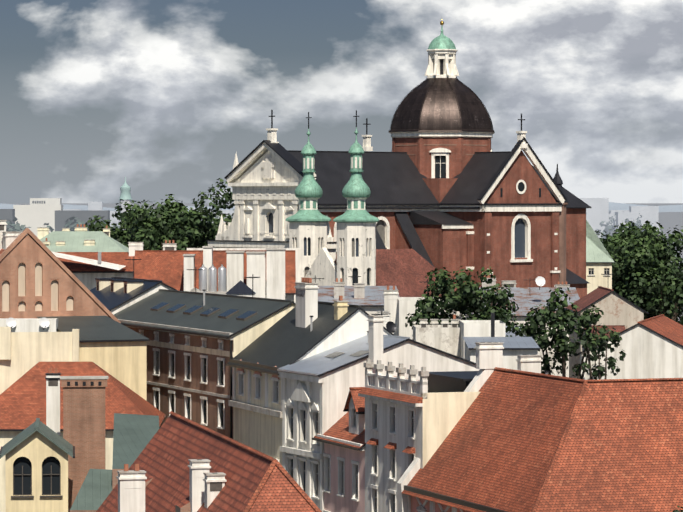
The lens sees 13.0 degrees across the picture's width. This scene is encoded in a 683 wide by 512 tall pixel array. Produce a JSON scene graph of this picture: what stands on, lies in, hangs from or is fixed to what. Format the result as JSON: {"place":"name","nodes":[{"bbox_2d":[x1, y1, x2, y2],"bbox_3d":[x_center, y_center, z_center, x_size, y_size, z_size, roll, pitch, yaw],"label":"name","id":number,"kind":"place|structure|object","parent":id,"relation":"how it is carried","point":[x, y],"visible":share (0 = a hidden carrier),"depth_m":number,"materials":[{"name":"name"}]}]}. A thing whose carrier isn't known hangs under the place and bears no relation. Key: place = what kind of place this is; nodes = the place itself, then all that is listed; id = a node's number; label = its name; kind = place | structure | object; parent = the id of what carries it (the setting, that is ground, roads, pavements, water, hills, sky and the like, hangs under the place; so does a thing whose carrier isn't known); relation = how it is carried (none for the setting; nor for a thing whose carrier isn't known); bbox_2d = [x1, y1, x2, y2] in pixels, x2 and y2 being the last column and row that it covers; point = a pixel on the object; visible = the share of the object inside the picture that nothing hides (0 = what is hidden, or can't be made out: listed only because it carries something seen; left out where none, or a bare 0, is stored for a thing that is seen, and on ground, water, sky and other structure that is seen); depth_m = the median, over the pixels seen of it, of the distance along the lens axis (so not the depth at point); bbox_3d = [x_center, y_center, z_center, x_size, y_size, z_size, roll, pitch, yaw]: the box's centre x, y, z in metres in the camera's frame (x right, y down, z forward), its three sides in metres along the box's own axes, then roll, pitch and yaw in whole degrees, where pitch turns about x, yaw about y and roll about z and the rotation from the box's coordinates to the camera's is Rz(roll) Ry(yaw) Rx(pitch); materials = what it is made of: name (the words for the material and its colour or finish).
{"place":"outdoors","nodes":[
{"label":"outdoors","id":0,"kind":"place"},
{"bbox_2d":[0,418,74,511],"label":"gabled bay","id":1,"kind":"structure","parent":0,"point":[37,452],"depth_m":183.24,"materials":[{"name":"beige paint"}]},
{"bbox_2d":[0,316,149,400],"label":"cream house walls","id":2,"kind":"structure","parent":0,"point":[115,349],"depth_m":223.93,"materials":[{"name":"paint"}]},
{"bbox_2d":[6,318,16,327],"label":"satellite dish","id":3,"kind":"object","parent":2,"relation":"on","point":[11,322],"visible":0.92,"depth_m":226.13,"materials":[{"name":"metal"}]},
{"bbox_2d":[39,318,49,329],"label":"satellite dish","id":4,"kind":"object","parent":2,"relation":"attached to","point":[44,322],"visible":1,"depth_m":226.19,"materials":[{"name":"metal"}]},
{"bbox_2d":[0,220,120,322],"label":"brick gable","id":5,"kind":"structure","parent":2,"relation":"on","point":[38,278],"depth_m":235.27,"materials":[{"name":"brick"}]},
{"bbox_2d":[45,368,108,511],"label":"brick chimney stack","id":6,"kind":"object","parent":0,"point":[84,415],"visible":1,"depth_m":192.50,"materials":[{"name":"brown brick"},{"name":"white plaster"},{"name":"dark metal"}]},
{"bbox_2d":[0,362,165,511],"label":"house","id":7,"kind":"structure","parent":0,"point":[22,402],"depth_m":211.50,"materials":[{"name":"tile"}]},
{"bbox_2d":[37,224,128,251],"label":"green-roofed building","id":8,"kind":"structure","parent":0,"point":[80,239],"depth_m":349.83,"materials":[{"name":"green patina copper"},{"name":"pale cream plaster"}]},
{"bbox_2d":[96,411,321,511],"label":"tiled roof","id":9,"kind":"structure","parent":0,"point":[182,464],"depth_m":147.76,"materials":[{"name":"tile"}]},
{"bbox_2d":[226,280,255,296],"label":"pyramid roof","id":10,"kind":"structure","parent":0,"point":[240,288],"depth_m":258.18,"materials":[{"name":"black metal"}]},
{"bbox_2d":[0,198,682,262],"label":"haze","id":11,"kind":"object","parent":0,"point":[593,212],"depth_m":1249.74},
{"bbox_2d":[0,0,682,202],"label":"sky","id":12,"kind":"structure","parent":0,"point":[162,96],"materials":[{"name":"grey"}]},
{"bbox_2d":[3,203,682,320],"bbox_3d":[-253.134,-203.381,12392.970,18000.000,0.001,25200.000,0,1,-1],"label":"ground","id":13,"kind":"structure","parent":0,"point":[677,215],"depth_m":5830.96,"materials":[{"name":"grey"}]},
{"bbox_2d":[6,217,30,231],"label":"tree","id":14,"kind":"object","parent":13,"relation":"on","point":[17,227],"depth_m":637.55,"materials":[{"name":"grey plant"}]},
{"bbox_2d":[24,223,53,231],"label":"tree","id":15,"kind":"object","parent":13,"relation":"on","point":[50,228],"depth_m":689.46,"materials":[{"name":"grey plant"}]},
{"bbox_2d":[70,219,82,230],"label":"tree","id":16,"kind":"object","parent":13,"relation":"on","point":[77,222],"depth_m":632.03,"materials":[{"name":"grey plant"}]},
{"bbox_2d":[64,216,105,230],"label":"tree","id":17,"kind":"object","parent":13,"relation":"on","point":[67,223],"depth_m":657.63,"materials":[{"name":"grey plant"}]},
{"bbox_2d":[85,216,123,233],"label":"park tree","id":18,"kind":"object","parent":13,"relation":"on","point":[87,222],"visible":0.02,"depth_m":496.60,"materials":[{"name":"green plant"}]},
{"bbox_2d":[51,240,176,289],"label":"building","id":19,"kind":"structure","parent":13,"relation":"on","point":[86,269],"depth_m":315.40,"materials":[{"name":"tile"}]},
{"bbox_2d":[70,413,158,511],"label":"patina shed roofs","id":20,"kind":"structure","parent":13,"relation":"on","point":[133,434],"depth_m":178.56,"materials":[{"name":"green patina copper"}]},
{"bbox_2d":[120,200,130,229],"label":"church tower","id":21,"kind":"structure","parent":13,"relation":"on","point":[124,201],"depth_m":754.89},
{"bbox_2d":[119,177,131,199],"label":"distant dome","id":22,"kind":"structure","parent":21,"relation":"on","point":[125,190],"depth_m":755.03,"materials":[{"name":"green metal"}]},
{"bbox_2d":[88,199,166,245],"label":"park tree","id":23,"kind":"object","parent":13,"relation":"on","point":[120,237],"visible":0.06,"depth_m":465.22,"materials":[{"name":"green plant"}]},
{"bbox_2d":[90,277,175,314],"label":"dormered roof","id":24,"kind":"structure","parent":13,"relation":"on","point":[113,295],"depth_m":246.63,"materials":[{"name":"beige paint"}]},
{"bbox_2d":[124,194,182,230],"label":"park tree","id":25,"kind":"object","parent":13,"relation":"on","point":[167,200],"visible":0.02,"depth_m":515.71,"materials":[{"name":"green plant"}]},
{"bbox_2d":[122,201,188,249],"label":"park tree","id":26,"kind":"object","parent":13,"relation":"on","point":[159,230],"visible":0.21,"depth_m":449.98,"materials":[{"name":"green plant"}]},
{"bbox_2d":[133,187,231,249],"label":"park tree","id":27,"kind":"object","parent":13,"relation":"on","point":[191,232],"visible":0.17,"depth_m":434.88,"materials":[{"name":"green plant"}]},
{"bbox_2d":[150,199,216,249],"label":"park tree","id":28,"kind":"object","parent":13,"relation":"on","point":[172,208],"visible":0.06,"depth_m":477.73,"materials":[{"name":"green plant"}]},
{"bbox_2d":[173,178,234,247],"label":"park tree","id":29,"kind":"object","parent":13,"relation":"on","point":[227,196],"depth_m":446.13,"materials":[{"name":"green plant"}]},
{"bbox_2d":[114,289,295,438],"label":"brick building","id":30,"kind":"structure","parent":13,"relation":"on","point":[194,345],"depth_m":224.53,"materials":[{"name":"brown brick"}]},
{"bbox_2d":[201,291,227,294],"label":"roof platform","id":31,"kind":"structure","parent":30,"relation":"on","point":[217,292],"depth_m":263.93,"materials":[{"name":"grey paint"}]},
{"bbox_2d":[199,264,206,291],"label":"steel tank","id":32,"kind":"object","parent":31,"relation":"on","point":[202,279],"visible":0.92,"depth_m":264.76,"materials":[{"name":"silver metal"}]},
{"bbox_2d":[208,264,216,291],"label":"steel tank","id":33,"kind":"object","parent":31,"relation":"on","point":[212,278],"visible":1,"depth_m":264.79,"materials":[{"name":"silver metal"}]},
{"bbox_2d":[218,264,225,291],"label":"steel tank","id":34,"kind":"object","parent":31,"relation":"on","point":[222,278],"visible":1,"depth_m":264.80,"materials":[{"name":"silver metal"}]},
{"bbox_2d":[133,246,299,302],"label":"building wall","id":35,"kind":"structure","parent":13,"relation":"on","point":[276,271],"depth_m":309.28,"materials":[{"name":"white paint"}]},
{"bbox_2d":[206,110,336,260],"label":"church facade","id":36,"kind":"structure","parent":13,"relation":"on","point":[263,178],"depth_m":368.82,"materials":[{"name":"stone"}]},
{"bbox_2d":[289,222,327,281],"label":"church tower","id":37,"kind":"structure","parent":13,"relation":"on","point":[307,238],"depth_m":358.70,"materials":[{"name":"paint"}]},
{"bbox_2d":[286,210,331,221],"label":"tower roof","id":38,"kind":"structure","parent":37,"relation":"on","point":[308,216],"depth_m":359.09,"materials":[{"name":"green metal"}]},
{"bbox_2d":[298,198,318,209],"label":"helm drum","id":39,"kind":"object","parent":38,"relation":"on","point":[311,203],"visible":0.56,"depth_m":359.71,"materials":[{"name":"white stone"}]},
{"bbox_2d":[295,171,322,197],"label":"onion dome","id":40,"kind":"structure","parent":39,"relation":"on","point":[308,186],"depth_m":359.67,"materials":[{"name":"green metal"}]},
{"bbox_2d":[301,153,315,170],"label":"spire lantern","id":41,"kind":"object","parent":40,"relation":"on","point":[308,155],"visible":0.62,"depth_m":360.00,"materials":[{"name":"green metal"}]},
{"bbox_2d":[304,158,312,168],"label":"helm lantern slots","id":42,"kind":"object","parent":41,"relation":"attached to","point":[308,163],"visible":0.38,"depth_m":360.04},
{"bbox_2d":[301,128,315,152],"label":"spire cap","id":43,"kind":"object","parent":41,"relation":"on","point":[308,147],"visible":0.9,"depth_m":360.11,"materials":[{"name":"green metal"}]},
{"bbox_2d":[300,200,317,207],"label":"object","id":44,"kind":"object","parent":39,"relation":"attached to","point":[307,203],"visible":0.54,"depth_m":359.90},
{"bbox_2d":[225,277,394,464],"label":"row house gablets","id":45,"kind":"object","parent":13,"relation":"on","point":[255,402],"visible":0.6,"depth_m":207.81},
{"bbox_2d":[125,257,613,373],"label":"antennas","id":46,"kind":"object","parent":45,"relation":"on","point":[315,278],"visible":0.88,"depth_m":230.07,"materials":[{"name":"metal"}]},
{"bbox_2d":[0,198,659,237],"bbox_3d":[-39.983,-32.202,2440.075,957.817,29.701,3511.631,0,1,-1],"label":"distant town","id":47,"kind":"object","parent":13,"relation":"on","point":[40,212],"depth_m":885.64},
{"bbox_2d":[0,202,682,211],"bbox_3d":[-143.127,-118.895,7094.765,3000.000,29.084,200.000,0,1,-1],"label":"buildings","id":48,"kind":"structure","parent":13,"relation":"on","point":[610,207],"depth_m":7132.14,"materials":[{"name":"grey"}]},
{"bbox_2d":[337,222,375,285],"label":"church tower","id":49,"kind":"structure","parent":13,"relation":"on","point":[356,248],"depth_m":352.41,"materials":[{"name":"paint"}]},
{"bbox_2d":[333,210,378,222],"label":"tower roof","id":50,"kind":"structure","parent":49,"relation":"on","point":[356,216],"depth_m":352.55,"materials":[{"name":"green metal"}]},
{"bbox_2d":[345,197,367,209],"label":"helm drum","id":51,"kind":"object","parent":50,"relation":"on","point":[352,199],"visible":0.6,"depth_m":353.22,"materials":[{"name":"white stone"}]},
{"bbox_2d":[342,170,370,196],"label":"onion dome","id":52,"kind":"structure","parent":51,"relation":"on","point":[356,185],"depth_m":353.20,"materials":[{"name":"green metal"}]},
{"bbox_2d":[349,152,363,169],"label":"spire lantern","id":53,"kind":"object","parent":52,"relation":"on","point":[356,154],"visible":0.65,"depth_m":353.51,"materials":[{"name":"green metal"}]},
{"bbox_2d":[350,157,360,167],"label":"helm lantern slots","id":54,"kind":"object","parent":53,"relation":"attached to","point":[351,162],"visible":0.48,"depth_m":353.63,"materials":[{"name":"white paint"}]},
{"bbox_2d":[348,127,363,152],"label":"spire cap","id":55,"kind":"object","parent":53,"relation":"on","point":[356,146],"visible":0.96,"depth_m":353.62,"materials":[{"name":"green metal"}]},
{"bbox_2d":[348,200,365,207],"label":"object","id":56,"kind":"object","parent":51,"relation":"attached to","point":[355,203],"visible":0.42,"depth_m":353.38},
{"bbox_2d":[276,315,479,511],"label":"building","id":57,"kind":"structure","parent":13,"relation":"on","point":[315,390],"depth_m":198.30,"materials":[{"name":"white paint"}]},
{"bbox_2d":[305,247,456,296],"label":"building","id":58,"kind":"structure","parent":13,"relation":"on","point":[404,271],"depth_m":360.53,"materials":[{"name":"tile"}]},
{"bbox_2d":[318,278,539,369],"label":"buildings","id":59,"kind":"structure","parent":13,"relation":"on","point":[460,340],"depth_m":238.76,"materials":[{"name":"paint"}]},
{"bbox_2d":[386,321,395,332],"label":"satellite dish","id":60,"kind":"object","parent":59,"relation":"on","point":[391,326],"visible":0.88,"depth_m":242.48,"materials":[{"name":"metal"}]},
{"bbox_2d":[287,114,591,298],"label":"church","id":61,"kind":"structure","parent":13,"relation":"on","point":[498,212],"depth_m":375.57,"materials":[{"name":"red brick"}]},
{"bbox_2d":[391,137,491,202],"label":"dome drum","id":62,"kind":"object","parent":61,"relation":"on","point":[440,163],"visible":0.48,"depth_m":381.25,"materials":[{"name":"brick"}]},
{"bbox_2d":[389,131,493,137],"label":"cornice","id":63,"kind":"structure","parent":62,"relation":"attached to","point":[464,134],"depth_m":381.41,"materials":[{"name":"white stone"}]},
{"bbox_2d":[389,78,494,132],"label":"church dome","id":64,"kind":"structure","parent":62,"relation":"on","point":[440,110],"depth_m":382.70,"materials":[{"name":"brown metal"}]},
{"bbox_2d":[424,54,458,75],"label":"lantern","id":65,"kind":"object","parent":64,"relation":"attached to","point":[449,66],"depth_m":386.07,"materials":[{"name":"white stone"}]},
{"bbox_2d":[426,49,457,54],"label":"cornice","id":66,"kind":"structure","parent":65,"relation":"attached to","point":[441,51],"depth_m":385.51,"materials":[{"name":"white stone"}]},
{"bbox_2d":[428,25,455,48],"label":"lantern dome","id":67,"kind":"structure","parent":66,"relation":"on","point":[441,41],"depth_m":385.93,"materials":[{"name":"green metal"}]},
{"bbox_2d":[427,75,456,77],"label":"lantern base","id":68,"kind":"object","parent":64,"relation":"on","point":[442,76],"visible":0.71,"depth_m":385.46,"materials":[{"name":"white stone"}]},
{"bbox_2d":[390,77,494,131],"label":"dome ribs","id":69,"kind":"object","parent":64,"relation":"attached to","point":[456,99],"visible":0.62,"depth_m":383.18,"materials":[{"name":"brown metal"}]},
{"bbox_2d":[557,202,567,283],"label":"buttress","id":70,"kind":"structure","parent":61,"relation":"attached to","point":[562,243],"depth_m":381.31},
{"bbox_2d":[551,164,567,201],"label":"turret","id":71,"kind":"object","parent":70,"relation":"on","point":[558,180],"visible":0.54,"depth_m":381.63,"materials":[{"name":"grey metal"}]},
{"bbox_2d":[405,266,518,332],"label":"court tree","id":72,"kind":"object","parent":13,"relation":"on","point":[464,298],"visible":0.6,"depth_m":249.12,"materials":[{"name":"green plant"}]},
{"bbox_2d":[505,322,522,336],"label":"court tree","id":73,"kind":"object","parent":13,"relation":"on","point":[516,329],"visible":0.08,"depth_m":283.41,"materials":[{"name":"green plant"}]},
{"bbox_2d":[466,275,579,376],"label":"building","id":74,"kind":"structure","parent":13,"relation":"on","point":[526,299],"depth_m":340.50,"materials":[{"name":"white plaster"},{"name":"rusty metal"}]},
{"bbox_2d":[535,276,544,289],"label":"satellite dish","id":75,"kind":"object","parent":74,"relation":"attached to","point":[539,280],"visible":1,"depth_m":337.82,"materials":[{"name":"metal"}]},
{"bbox_2d":[397,342,682,511],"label":"building","id":76,"kind":"structure","parent":13,"relation":"on","point":[526,436],"depth_m":167.38,"materials":[{"name":"orange tile"}]},
{"bbox_2d":[518,287,619,378],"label":"court tree","id":77,"kind":"object","parent":13,"relation":"on","point":[535,329],"visible":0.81,"depth_m":258.03,"materials":[{"name":"green plant"}]},
{"bbox_2d":[586,220,614,293],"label":"building","id":78,"kind":"structure","parent":13,"relation":"on","point":[599,260],"depth_m":422.22,"materials":[{"name":"pale cream plaster"},{"name":"green copper"},{"name":"glass"}]},
{"bbox_2d":[581,323,625,379],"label":"court tree","id":79,"kind":"object","parent":13,"relation":"on","point":[598,373],"visible":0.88,"depth_m":247.15,"materials":[{"name":"green plant"}]},
{"bbox_2d":[594,221,612,239],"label":"tree","id":80,"kind":"object","parent":13,"relation":"on","point":[606,226],"depth_m":1288.56,"materials":[{"name":"grey plant"}]},
{"bbox_2d":[603,234,627,265],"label":"park tree","id":81,"kind":"object","parent":13,"relation":"on","point":[612,237],"visible":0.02,"depth_m":481.52,"materials":[{"name":"green plant"}]},
{"bbox_2d":[576,314,682,379],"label":"white tiled house","id":82,"kind":"structure","parent":13,"relation":"on","point":[651,347],"depth_m":264.74,"materials":[{"name":"paint"}]},
{"bbox_2d":[626,213,641,227],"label":"tree","id":83,"kind":"object","parent":13,"relation":"on","point":[627,220],"depth_m":2108.76,"materials":[{"name":"grey plant"}]},
{"bbox_2d":[602,219,666,246],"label":"park tree","id":84,"kind":"object","parent":13,"relation":"on","point":[628,230],"visible":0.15,"depth_m":514.94,"materials":[{"name":"green plant"}]},
{"bbox_2d":[602,220,682,324],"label":"park tree","id":85,"kind":"object","parent":13,"relation":"on","point":[672,257],"visible":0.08,"depth_m":466.13,"materials":[{"name":"green plant"}]},
{"bbox_2d":[609,237,678,318],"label":"park tree","id":86,"kind":"object","parent":13,"relation":"on","point":[620,253],"visible":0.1,"depth_m":448.74,"materials":[{"name":"green plant"}]},
{"bbox_2d":[612,225,682,322],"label":"park tree","id":87,"kind":"object","parent":13,"relation":"on","point":[644,292],"visible":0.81,"depth_m":443.72,"materials":[{"name":"green plant"}]},
{"bbox_2d":[312,376,419,511],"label":"pink row house","id":88,"kind":"structure","parent":0,"point":[343,438],"depth_m":192.08,"materials":[{"name":"pink paint"}]},
{"bbox_2d":[357,358,479,511],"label":"building","id":89,"kind":"structure","parent":0,"point":[409,419],"depth_m":182.91,"materials":[{"name":"beige paint"}]},
{"bbox_2d":[505,324,625,350],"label":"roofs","id":90,"kind":"structure","parent":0,"point":[619,328],"depth_m":280.64,"materials":[{"name":"white paint"}]},
{"bbox_2d":[595,230,611,243],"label":"park tree","id":91,"kind":"object","parent":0,"point":[602,239],"depth_m":496.04,"materials":[{"name":"green plant"}]},
{"bbox_2d":[565,286,648,377],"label":"house","id":92,"kind":"structure","parent":0,"point":[615,307],"depth_m":298.00,"materials":[{"name":"paint"}]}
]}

